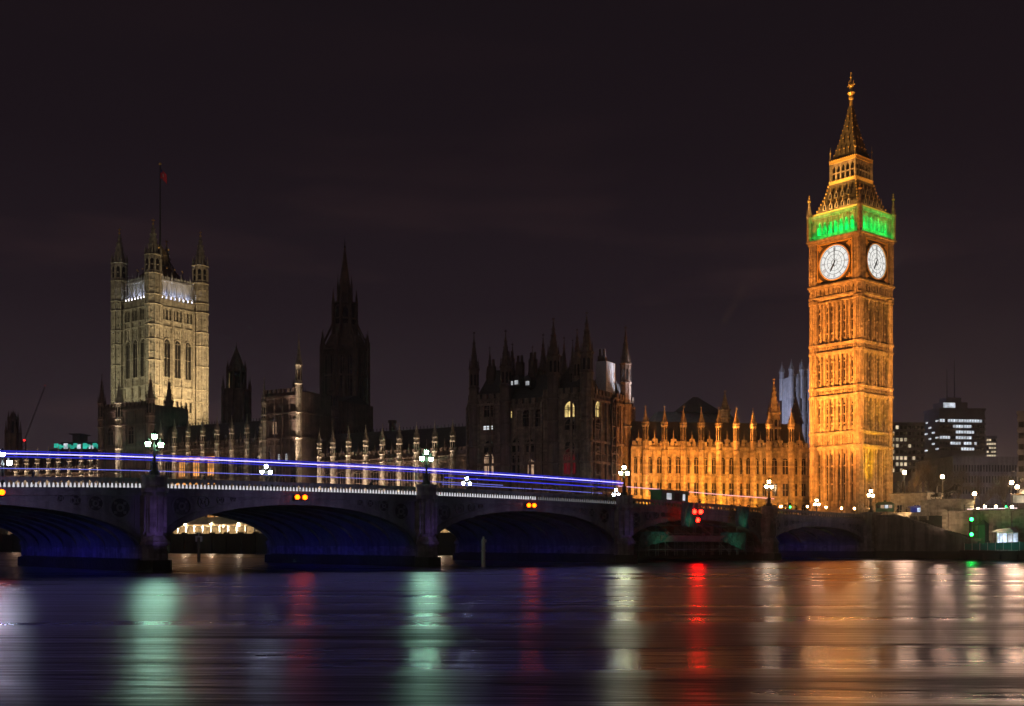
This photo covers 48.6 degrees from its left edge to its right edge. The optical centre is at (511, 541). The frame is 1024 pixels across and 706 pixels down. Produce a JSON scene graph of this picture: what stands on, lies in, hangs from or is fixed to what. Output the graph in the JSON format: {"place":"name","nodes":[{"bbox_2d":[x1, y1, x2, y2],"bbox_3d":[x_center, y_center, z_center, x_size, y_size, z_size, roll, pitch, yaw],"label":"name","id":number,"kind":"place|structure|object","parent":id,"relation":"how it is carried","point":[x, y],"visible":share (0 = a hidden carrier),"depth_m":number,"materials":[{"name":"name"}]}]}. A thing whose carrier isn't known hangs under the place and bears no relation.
{"place":"outdoors","nodes":[
{"label":"outdoors","id":0,"kind":"place"},
{"bbox_2d":[49,433,97,453],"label":"hospital block","id":1,"kind":"structure","parent":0,"point":[78,439],"depth_m":450.32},
{"bbox_2d":[110,163,208,425],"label":"square tower","id":2,"kind":"structure","parent":0,"point":[159,318],"depth_m":452.69,"materials":[{"name":"stone"}]},
{"bbox_2d":[125,340,129,379],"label":"window","id":3,"kind":"structure","parent":2,"relation":"in","point":[127,344],"depth_m":452.57,"materials":[{"name":"glass"}]},
{"bbox_2d":[132,339,137,378],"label":"window","id":4,"kind":"structure","parent":2,"relation":"in","point":[135,342],"depth_m":449.27,"materials":[{"name":"glass"}]},
{"bbox_2d":[140,338,143,377],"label":"window","id":5,"kind":"structure","parent":2,"relation":"in","point":[142,339],"depth_m":446.54,"materials":[{"name":"glass"}]},
{"bbox_2d":[163,338,170,377],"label":"window","id":6,"kind":"structure","parent":2,"relation":"in","point":[166,342],"depth_m":447.19,"materials":[{"name":"glass"}]},
{"bbox_2d":[174,340,181,379],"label":"window","id":7,"kind":"structure","parent":2,"relation":"in","point":[177,344],"depth_m":451.14,"materials":[{"name":"glass"}]},
{"bbox_2d":[184,342,191,380],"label":"window","id":8,"kind":"structure","parent":2,"relation":"in","point":[187,345],"depth_m":455.23,"materials":[{"name":"glass"}]},
{"bbox_2d":[319,242,369,405],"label":"spire tower","id":9,"kind":"structure","parent":0,"point":[347,346],"depth_m":356.66,"materials":[{"name":"stone"}]},
{"bbox_2d":[324,354,333,394],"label":"window","id":10,"kind":"structure","parent":9,"relation":"in","point":[325,358],"depth_m":355.92,"materials":[{"name":"glass"}]},
{"bbox_2d":[340,354,352,395],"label":"window","id":11,"kind":"structure","parent":9,"relation":"in","point":[351,358],"depth_m":354.28,"materials":[{"name":"glass"}]},
{"bbox_2d":[358,355,365,401],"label":"window","id":12,"kind":"structure","parent":9,"relation":"in","point":[361,358],"depth_m":356.79,"materials":[{"name":"glass"}]},
{"bbox_2d":[0,516,941,552],"bbox_3d":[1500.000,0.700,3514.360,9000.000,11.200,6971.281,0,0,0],"label":"ground","id":13,"kind":"structure","parent":0,"point":[935,521],"depth_m":217.14,"materials":[{"name":"stone"}]},
{"bbox_2d":[4,411,21,475],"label":"ventilation tower","id":14,"kind":"structure","parent":13,"relation":"on","point":[13,436],"depth_m":390.16,"materials":[{"name":"stone"}]},
{"bbox_2d":[22,385,45,461],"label":"tower crane","id":15,"kind":"object","parent":13,"relation":"on","point":[24,439],"visible":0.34,"depth_m":520.97,"materials":[{"name":"metal"}]},
{"bbox_2d":[6,444,97,534],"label":"palace wing","id":16,"kind":"structure","parent":13,"relation":"on","point":[57,466],"depth_m":364.32,"materials":[{"name":"stone"}]},
{"bbox_2d":[97,372,187,486],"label":"tower block","id":17,"kind":"structure","parent":13,"relation":"on","point":[127,428],"depth_m":345.38,"materials":[{"name":"stone"}]},
{"bbox_2d":[107,426,113,445],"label":"window","id":18,"kind":"structure","parent":17,"relation":"in","point":[110,436],"depth_m":348.78,"materials":[{"name":"glass"}]},
{"bbox_2d":[128,425,133,443],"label":"window","id":19,"kind":"structure","parent":17,"relation":"in","point":[130,433],"depth_m":343.96,"materials":[{"name":"glass"}]},
{"bbox_2d":[155,414,260,516],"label":"palace wing","id":20,"kind":"structure","parent":13,"relation":"on","point":[239,439],"depth_m":329.89,"materials":[{"name":"stone"}]},
{"bbox_2d":[165,461,171,477],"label":"window","id":21,"kind":"structure","parent":20,"relation":"in","point":[168,464],"depth_m":338.30,"materials":[{"name":"glass"}]},
{"bbox_2d":[178,460,184,476],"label":"window","id":22,"kind":"structure","parent":20,"relation":"in","point":[181,465],"depth_m":335.50,"materials":[{"name":"glass"}]},
{"bbox_2d":[192,459,199,476],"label":"window","id":23,"kind":"structure","parent":20,"relation":"in","point":[195,465],"depth_m":332.49,"materials":[{"name":"glass"}]},
{"bbox_2d":[207,458,213,475],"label":"window","id":24,"kind":"structure","parent":20,"relation":"in","point":[210,466],"depth_m":329.58,"materials":[{"name":"glass"}]},
{"bbox_2d":[221,459,228,475],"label":"window","id":25,"kind":"structure","parent":20,"relation":"in","point":[224,467],"depth_m":326.77,"materials":[{"name":"glass"}]},
{"bbox_2d":[236,457,243,474],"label":"window","id":26,"kind":"structure","parent":20,"relation":"in","point":[239,467],"depth_m":323.68,"materials":[{"name":"glass"}]},
{"bbox_2d":[251,456,258,473],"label":"window","id":27,"kind":"structure","parent":20,"relation":"in","point":[254,468],"depth_m":321.00,"materials":[{"name":"glass"}]},
{"bbox_2d":[0,532,452,554],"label":"terrace wall","id":28,"kind":"structure","parent":13,"relation":"on","point":[228,543],"depth_m":314.58,"materials":[{"name":"stone"}]},
{"bbox_2d":[173,517,261,533],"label":"terrace pavilion","id":29,"kind":"structure","parent":28,"relation":"on","point":[207,525],"depth_m":319.89,"materials":[{"name":"white paint"}]},
{"bbox_2d":[221,342,251,423],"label":"ventilation tower","id":30,"kind":"structure","parent":13,"relation":"on","point":[236,398],"depth_m":348.97,"materials":[{"name":"stone"}]},
{"bbox_2d":[261,334,338,489],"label":"tower block","id":31,"kind":"structure","parent":13,"relation":"on","point":[294,420],"depth_m":314.26,"materials":[{"name":"stone"}]},
{"bbox_2d":[337,363,372,433],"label":"hall range","id":32,"kind":"structure","parent":13,"relation":"on","point":[355,413],"depth_m":328.57,"materials":[{"name":"stone"}]},
{"bbox_2d":[317,420,465,494],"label":"palace wing","id":33,"kind":"structure","parent":13,"relation":"on","point":[394,446],"depth_m":297.28,"materials":[{"name":"stone"}]},
{"bbox_2d":[337,471,344,489],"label":"window","id":34,"kind":"structure","parent":33,"relation":"in","point":[340,474],"depth_m":305.26,"materials":[{"name":"glass"}]},
{"bbox_2d":[353,471,361,490],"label":"window","id":35,"kind":"structure","parent":33,"relation":"in","point":[357,474],"depth_m":302.51,"materials":[{"name":"glass"}]},
{"bbox_2d":[370,470,378,491],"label":"window","id":36,"kind":"structure","parent":33,"relation":"in","point":[374,474],"depth_m":299.50,"materials":[{"name":"glass"}]},
{"bbox_2d":[387,469,395,491],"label":"window","id":37,"kind":"structure","parent":33,"relation":"in","point":[390,474],"depth_m":296.88,"materials":[{"name":"glass"}]},
{"bbox_2d":[404,469,412,492],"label":"window","id":38,"kind":"structure","parent":33,"relation":"in","point":[407,475],"depth_m":294.14,"materials":[{"name":"glass"}]},
{"bbox_2d":[440,467,448,487],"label":"window","id":39,"kind":"structure","parent":33,"relation":"in","point":[442,479],"depth_m":288.52,"materials":[{"name":"glass"}]},
{"bbox_2d":[0,475,881,571],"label":"road bridge","id":40,"kind":"structure","parent":13,"relation":"on","point":[114,526],"depth_m":156.24,"materials":[{"name":"stone"}]},
{"bbox_2d":[0,448,11,484],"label":"street lamp","id":41,"kind":"object","parent":40,"relation":"on","point":[9,461],"visible":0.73,"depth_m":127.94,"materials":[{"name":"white metal"}]},
{"bbox_2d":[145,430,163,474],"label":"street lamp","id":42,"kind":"object","parent":40,"relation":"on","point":[154,469],"visible":1,"depth_m":125.56,"materials":[{"name":"black metal"}]},
{"bbox_2d":[0,468,502,485],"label":"light trail","id":43,"kind":"object","parent":40,"relation":"on","point":[231,473],"visible":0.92,"depth_m":134.56,"materials":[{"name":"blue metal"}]},
{"bbox_2d":[260,462,271,488],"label":"street lamp","id":44,"kind":"object","parent":40,"relation":"on","point":[262,470],"visible":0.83,"depth_m":179.05,"materials":[{"name":"glass"}]},
{"bbox_2d":[0,453,619,483],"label":"light trails","id":45,"kind":"object","parent":40,"relation":"on","point":[292,463],"visible":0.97,"depth_m":140.64,"materials":[{"name":"blue metal"}]},
{"bbox_2d":[0,450,620,500],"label":"light trails","id":46,"kind":"object","parent":40,"relation":"attached to","point":[150,455],"visible":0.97,"depth_m":141.87,"materials":[{"name":"blue metal"}]},
{"bbox_2d":[0,456,620,499],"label":"light trails","id":47,"kind":"object","parent":40,"relation":"on","point":[299,466],"visible":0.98,"depth_m":141.98,"materials":[{"name":"blue metal"}]},
{"bbox_2d":[420,446,432,483],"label":"street lamp","id":48,"kind":"object","parent":40,"relation":"on","point":[426,474],"visible":1,"depth_m":150.17,"materials":[{"name":"black metal"}]},
{"bbox_2d":[444,484,593,499],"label":"light trails","id":49,"kind":"object","parent":40,"relation":"on","point":[520,488],"visible":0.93,"depth_m":168.93,"materials":[{"name":"blue metal"}]},
{"bbox_2d":[444,477,613,500],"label":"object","id":50,"kind":"object","parent":40,"relation":"on","point":[525,482],"visible":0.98,"depth_m":168.64,"materials":[{"name":"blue metal"}]},
{"bbox_2d":[619,463,628,494],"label":"street lamp","id":51,"kind":"object","parent":40,"relation":"on","point":[623,492],"visible":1,"depth_m":175.15,"materials":[{"name":"glass"}]},
{"bbox_2d":[650,489,688,506],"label":"site cabin","id":52,"kind":"object","parent":40,"relation":"on","point":[668,495],"visible":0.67,"depth_m":185.92,"materials":[{"name":"metal"}]},
{"bbox_2d":[634,502,753,555],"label":"scaffold","id":53,"kind":"object","parent":40,"relation":"on","point":[689,518],"visible":0.88,"depth_m":186.67,"materials":[{"name":"metal"}]},
{"bbox_2d":[765,478,772,505],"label":"street lamp","id":54,"kind":"object","parent":40,"relation":"on","point":[768,503],"visible":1,"depth_m":199.45,"materials":[{"name":"glass"}]},
{"bbox_2d":[867,488,874,511],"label":"street lamp","id":55,"kind":"object","parent":40,"relation":"on","point":[869,494],"visible":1,"depth_m":221.02,"materials":[{"name":"white metal"}]},
{"bbox_2d":[466,312,635,502],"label":"palace pavilion","id":56,"kind":"structure","parent":13,"relation":"on","point":[550,415],"depth_m":256.46,"materials":[{"name":"stone"}]},
{"bbox_2d":[483,401,493,417],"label":"window","id":57,"kind":"structure","parent":56,"relation":"in","point":[485,408],"depth_m":259.89,"materials":[{"name":"glass"}]},
{"bbox_2d":[483,451,494,475],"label":"window","id":58,"kind":"structure","parent":56,"relation":"in","point":[485,468],"depth_m":259.76,"materials":[{"name":"glass"}]},
{"bbox_2d":[511,452,520,474],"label":"window","id":59,"kind":"structure","parent":56,"relation":"in","point":[513,468],"depth_m":257.18,"materials":[{"name":"glass"}]},
{"bbox_2d":[511,438,520,452],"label":"window","id":60,"kind":"structure","parent":56,"relation":"in","point":[513,448],"depth_m":257.18,"materials":[{"name":"glass"}]},
{"bbox_2d":[522,410,531,427],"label":"window","id":61,"kind":"structure","parent":56,"relation":"in","point":[525,413],"depth_m":255.80,"materials":[{"name":"glass"}]},
{"bbox_2d":[526,458,534,475],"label":"window","id":62,"kind":"structure","parent":56,"relation":"in","point":[527,466],"depth_m":255.11,"materials":[{"name":"glass"}]},
{"bbox_2d":[525,438,535,452],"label":"window","id":63,"kind":"structure","parent":56,"relation":"in","point":[533,446],"depth_m":255.11,"materials":[{"name":"glass"}]},
{"bbox_2d":[534,409,539,427],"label":"window","id":64,"kind":"structure","parent":56,"relation":"in","point":[537,412],"depth_m":254.37,"materials":[{"name":"glass"}]},
{"bbox_2d":[563,400,575,417],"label":"window","id":65,"kind":"structure","parent":56,"relation":"in","point":[566,409],"depth_m":249.57,"materials":[{"name":"glass"}]},
{"bbox_2d":[562,448,576,474],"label":"window","id":66,"kind":"structure","parent":56,"relation":"in","point":[565,466],"depth_m":249.51,"materials":[{"name":"glass"}]},
{"bbox_2d":[564,418,575,430],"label":"window","id":67,"kind":"structure","parent":56,"relation":"in","point":[567,422],"depth_m":249.51,"materials":[{"name":"glass"}]},
{"bbox_2d":[564,442,575,454],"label":"window","id":68,"kind":"structure","parent":56,"relation":"in","point":[567,444],"depth_m":249.51,"materials":[{"name":"glass"}]},
{"bbox_2d":[611,437,618,454],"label":"window","id":69,"kind":"structure","parent":56,"relation":"in","point":[613,439],"depth_m":257.68,"materials":[{"name":"glass"}]},
{"bbox_2d":[611,451,618,475],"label":"window","id":70,"kind":"structure","parent":56,"relation":"in","point":[612,456],"depth_m":257.68,"materials":[{"name":"glass"}]},
{"bbox_2d":[611,397,619,427],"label":"window","id":71,"kind":"structure","parent":56,"relation":"in","point":[614,399],"depth_m":257.87,"materials":[{"name":"glass"}]},
{"bbox_2d":[629,379,809,514],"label":"palace range","id":72,"kind":"structure","parent":13,"relation":"on","point":[735,457],"depth_m":265.09,"materials":[{"name":"stone"}]},
{"bbox_2d":[772,458,777,474],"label":"window","id":73,"kind":"structure","parent":72,"relation":"in","point":[774,460],"depth_m":267.03,"materials":[{"name":"glass"}]},
{"bbox_2d":[782,458,787,474],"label":"window","id":74,"kind":"structure","parent":72,"relation":"in","point":[785,460],"depth_m":267.42,"materials":[{"name":"glass"}]},
{"bbox_2d":[782,483,787,496],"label":"window","id":75,"kind":"structure","parent":72,"relation":"in","point":[784,485],"depth_m":267.42,"materials":[{"name":"glass"}]},
{"bbox_2d":[801,458,806,474],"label":"window","id":76,"kind":"structure","parent":72,"relation":"in","point":[803,461],"depth_m":268.08,"materials":[{"name":"glass"}]},
{"bbox_2d":[789,396,803,428],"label":"dark spirelet","id":77,"kind":"object","parent":13,"relation":"on","point":[797,416],"visible":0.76,"depth_m":343.86,"materials":[{"name":"stone"}]},
{"bbox_2d":[806,72,896,516],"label":"clock tower","id":78,"kind":"structure","parent":13,"relation":"on","point":[851,299],"depth_m":256.56,"materials":[{"name":"stone"}]},
{"bbox_2d":[819,454,827,501],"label":"window","id":79,"kind":"structure","parent":78,"relation":"in","point":[819,454],"depth_m":259.04,"materials":[{"name":"glass"}]},
{"bbox_2d":[819,307,827,340],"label":"window","id":80,"kind":"structure","parent":78,"relation":"in","point":[827,307],"depth_m":259.04,"materials":[{"name":"glass"}]},
{"bbox_2d":[831,453,839,500],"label":"window","id":81,"kind":"structure","parent":78,"relation":"in","point":[839,453],"depth_m":257.30,"materials":[{"name":"glass"}]},
{"bbox_2d":[844,452,852,500],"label":"window","id":82,"kind":"structure","parent":78,"relation":"in","point":[852,452],"depth_m":253.44,"materials":[{"name":"glass"}]},
{"bbox_2d":[875,500,893,511],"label":"green hut","id":83,"kind":"object","parent":13,"relation":"on","point":[884,506],"visible":0.99,"depth_m":226.39,"materials":[{"name":"paint"}]},
{"bbox_2d":[888,512,930,519],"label":"approach parapet","id":84,"kind":"structure","parent":13,"relation":"on","point":[917,514],"depth_m":218.86,"materials":[{"name":"beige stone"}]},
{"bbox_2d":[898,468,923,492],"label":"bare tree","id":85,"kind":"object","parent":13,"relation":"on","point":[916,481],"visible":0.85,"depth_m":256.39,"materials":[{"name":"brown plant"}]},
{"bbox_2d":[889,492,942,512],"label":"stone lodge","id":86,"kind":"structure","parent":13,"relation":"on","point":[901,501],"depth_m":232.95,"materials":[{"name":"beige stone"}]},
{"bbox_2d":[917,458,947,491],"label":"bare tree","id":87,"kind":"object","parent":13,"relation":"on","point":[931,488],"visible":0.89,"depth_m":261.74,"materials":[{"name":"brown plant"}]},
{"bbox_2d":[919,499,974,515],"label":"plinth","id":88,"kind":"structure","parent":13,"relation":"on","point":[935,507],"depth_m":216.06,"materials":[{"name":"beige stone"}]},
{"bbox_2d":[930,484,961,498],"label":"chariot statue","id":89,"kind":"object","parent":88,"relation":"on","point":[951,490],"visible":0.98,"depth_m":216.42,"materials":[{"name":"brown metal"}]},
{"bbox_2d":[945,464,971,498],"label":"bare tree","id":90,"kind":"object","parent":13,"relation":"on","point":[960,480],"visible":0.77,"depth_m":265.30,"materials":[{"name":"brown plant"}]},
{"bbox_2d":[961,475,998,509],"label":"bare tree","id":91,"kind":"object","parent":13,"relation":"on","point":[990,494],"visible":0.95,"depth_m":258.22,"materials":[{"name":"brown plant"}]},
{"bbox_2d":[942,508,1023,542],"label":"embankment wall","id":92,"kind":"structure","parent":13,"relation":"on","point":[956,521],"depth_m":207.21,"materials":[{"name":"beige stone"}]},
{"bbox_2d":[964,503,1021,510],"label":"railing","id":93,"kind":"object","parent":92,"relation":"on","point":[1006,506],"visible":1,"depth_m":206.87,"materials":[{"name":"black metal"}]},
{"bbox_2d":[989,471,1017,509],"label":"bare tree","id":94,"kind":"object","parent":13,"relation":"on","point":[1002,483],"visible":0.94,"depth_m":261.35,"materials":[{"name":"brown plant"}]},
{"bbox_2d":[1012,494,1023,509],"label":"lit bus shelter","id":95,"kind":"object","parent":13,"relation":"on","point":[1017,498],"visible":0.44,"depth_m":230.95,"materials":[{"name":"beige metal"}]},
{"bbox_2d":[0,552,1023,705],"bbox_3d":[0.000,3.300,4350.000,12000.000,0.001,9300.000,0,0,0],"label":"river","id":96,"kind":"structure","parent":0,"point":[214,629],"depth_m":40.75,"materials":[{"name":"liquid"}]},
{"bbox_2d":[195,532,201,561],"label":"river post","id":97,"kind":"object","parent":96,"relation":"in","point":[198,539],"visible":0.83,"depth_m":184.85,"materials":[{"name":"white paint"}]},
{"bbox_2d":[481,536,486,565],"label":"river post","id":98,"kind":"object","parent":96,"relation":"in","point":[483,550],"visible":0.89,"depth_m":151.12,"materials":[{"name":"white paint"}]},
{"bbox_2d":[876,514,989,559],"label":"stair wall","id":99,"kind":"structure","parent":96,"relation":"in","point":[899,537],"depth_m":214.38,"materials":[{"name":"stone"}]},
{"bbox_2d":[977,520,989,542],"bbox_3d":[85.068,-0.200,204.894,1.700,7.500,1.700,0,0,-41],"label":"ticket kiosk","id":100,"kind":"object","parent":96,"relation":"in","point":[983,530],"visible":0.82,"depth_m":204.41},
{"bbox_2d":[959,541,1023,560],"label":"landing pier","id":101,"kind":"structure","parent":96,"relation":"on","point":[1006,551],"depth_m":196.71,"materials":[{"name":"metal"}]},
{"bbox_2d":[992,528,1018,542],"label":"lit tent","id":102,"kind":"object","parent":101,"relation":"on","point":[1007,535],"visible":0.71,"depth_m":201.21,"materials":[{"name":"fabric"}]},
{"bbox_2d":[0,0,1023,482],"label":"sky","id":103,"kind":"structure","parent":0,"point":[486,168],"materials":[{"name":"black"}]},
{"bbox_2d":[648,397,733,422],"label":"great hall","id":104,"kind":"structure","parent":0,"point":[692,408],"depth_m":315.59,"materials":[{"name":"stone"}]},
{"bbox_2d":[719,392,730,422],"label":"slender spire","id":105,"kind":"structure","parent":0,"point":[725,410],"depth_m":299.05,"materials":[{"name":"stone"}]},
{"bbox_2d":[779,359,809,508],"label":"abbey tower","id":106,"kind":"structure","parent":0,"point":[792,386],"depth_m":420.12,"materials":[{"name":"stone"}]},
{"bbox_2d":[893,422,925,482],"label":"office block","id":107,"kind":"structure","parent":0,"point":[908,444],"depth_m":330.36,"materials":[{"name":"grey glass"}]},
{"bbox_2d":[893,481,933,492],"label":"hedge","id":108,"kind":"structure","parent":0,"point":[897,490],"depth_m":285.28,"materials":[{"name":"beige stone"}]},
{"bbox_2d":[923,360,985,459],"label":"office tower","id":109,"kind":"structure","parent":0,"point":[954,426],"depth_m":421.81,"materials":[{"name":"grey glass"}]},
{"bbox_2d":[915,456,1017,509],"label":"office block","id":110,"kind":"structure","parent":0,"point":[988,469],"depth_m":300.85,"materials":[{"name":"concrete"}]},
{"bbox_2d":[985,436,996,455],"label":"office block","id":111,"kind":"structure","parent":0,"point":[991,446],"depth_m":469.98,"materials":[{"name":"concrete"}]},
{"bbox_2d":[1017,411,1023,509],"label":"office block","id":112,"kind":"structure","parent":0,"point":[1020,443],"depth_m":254.60,"materials":[{"name":"brown glass"}]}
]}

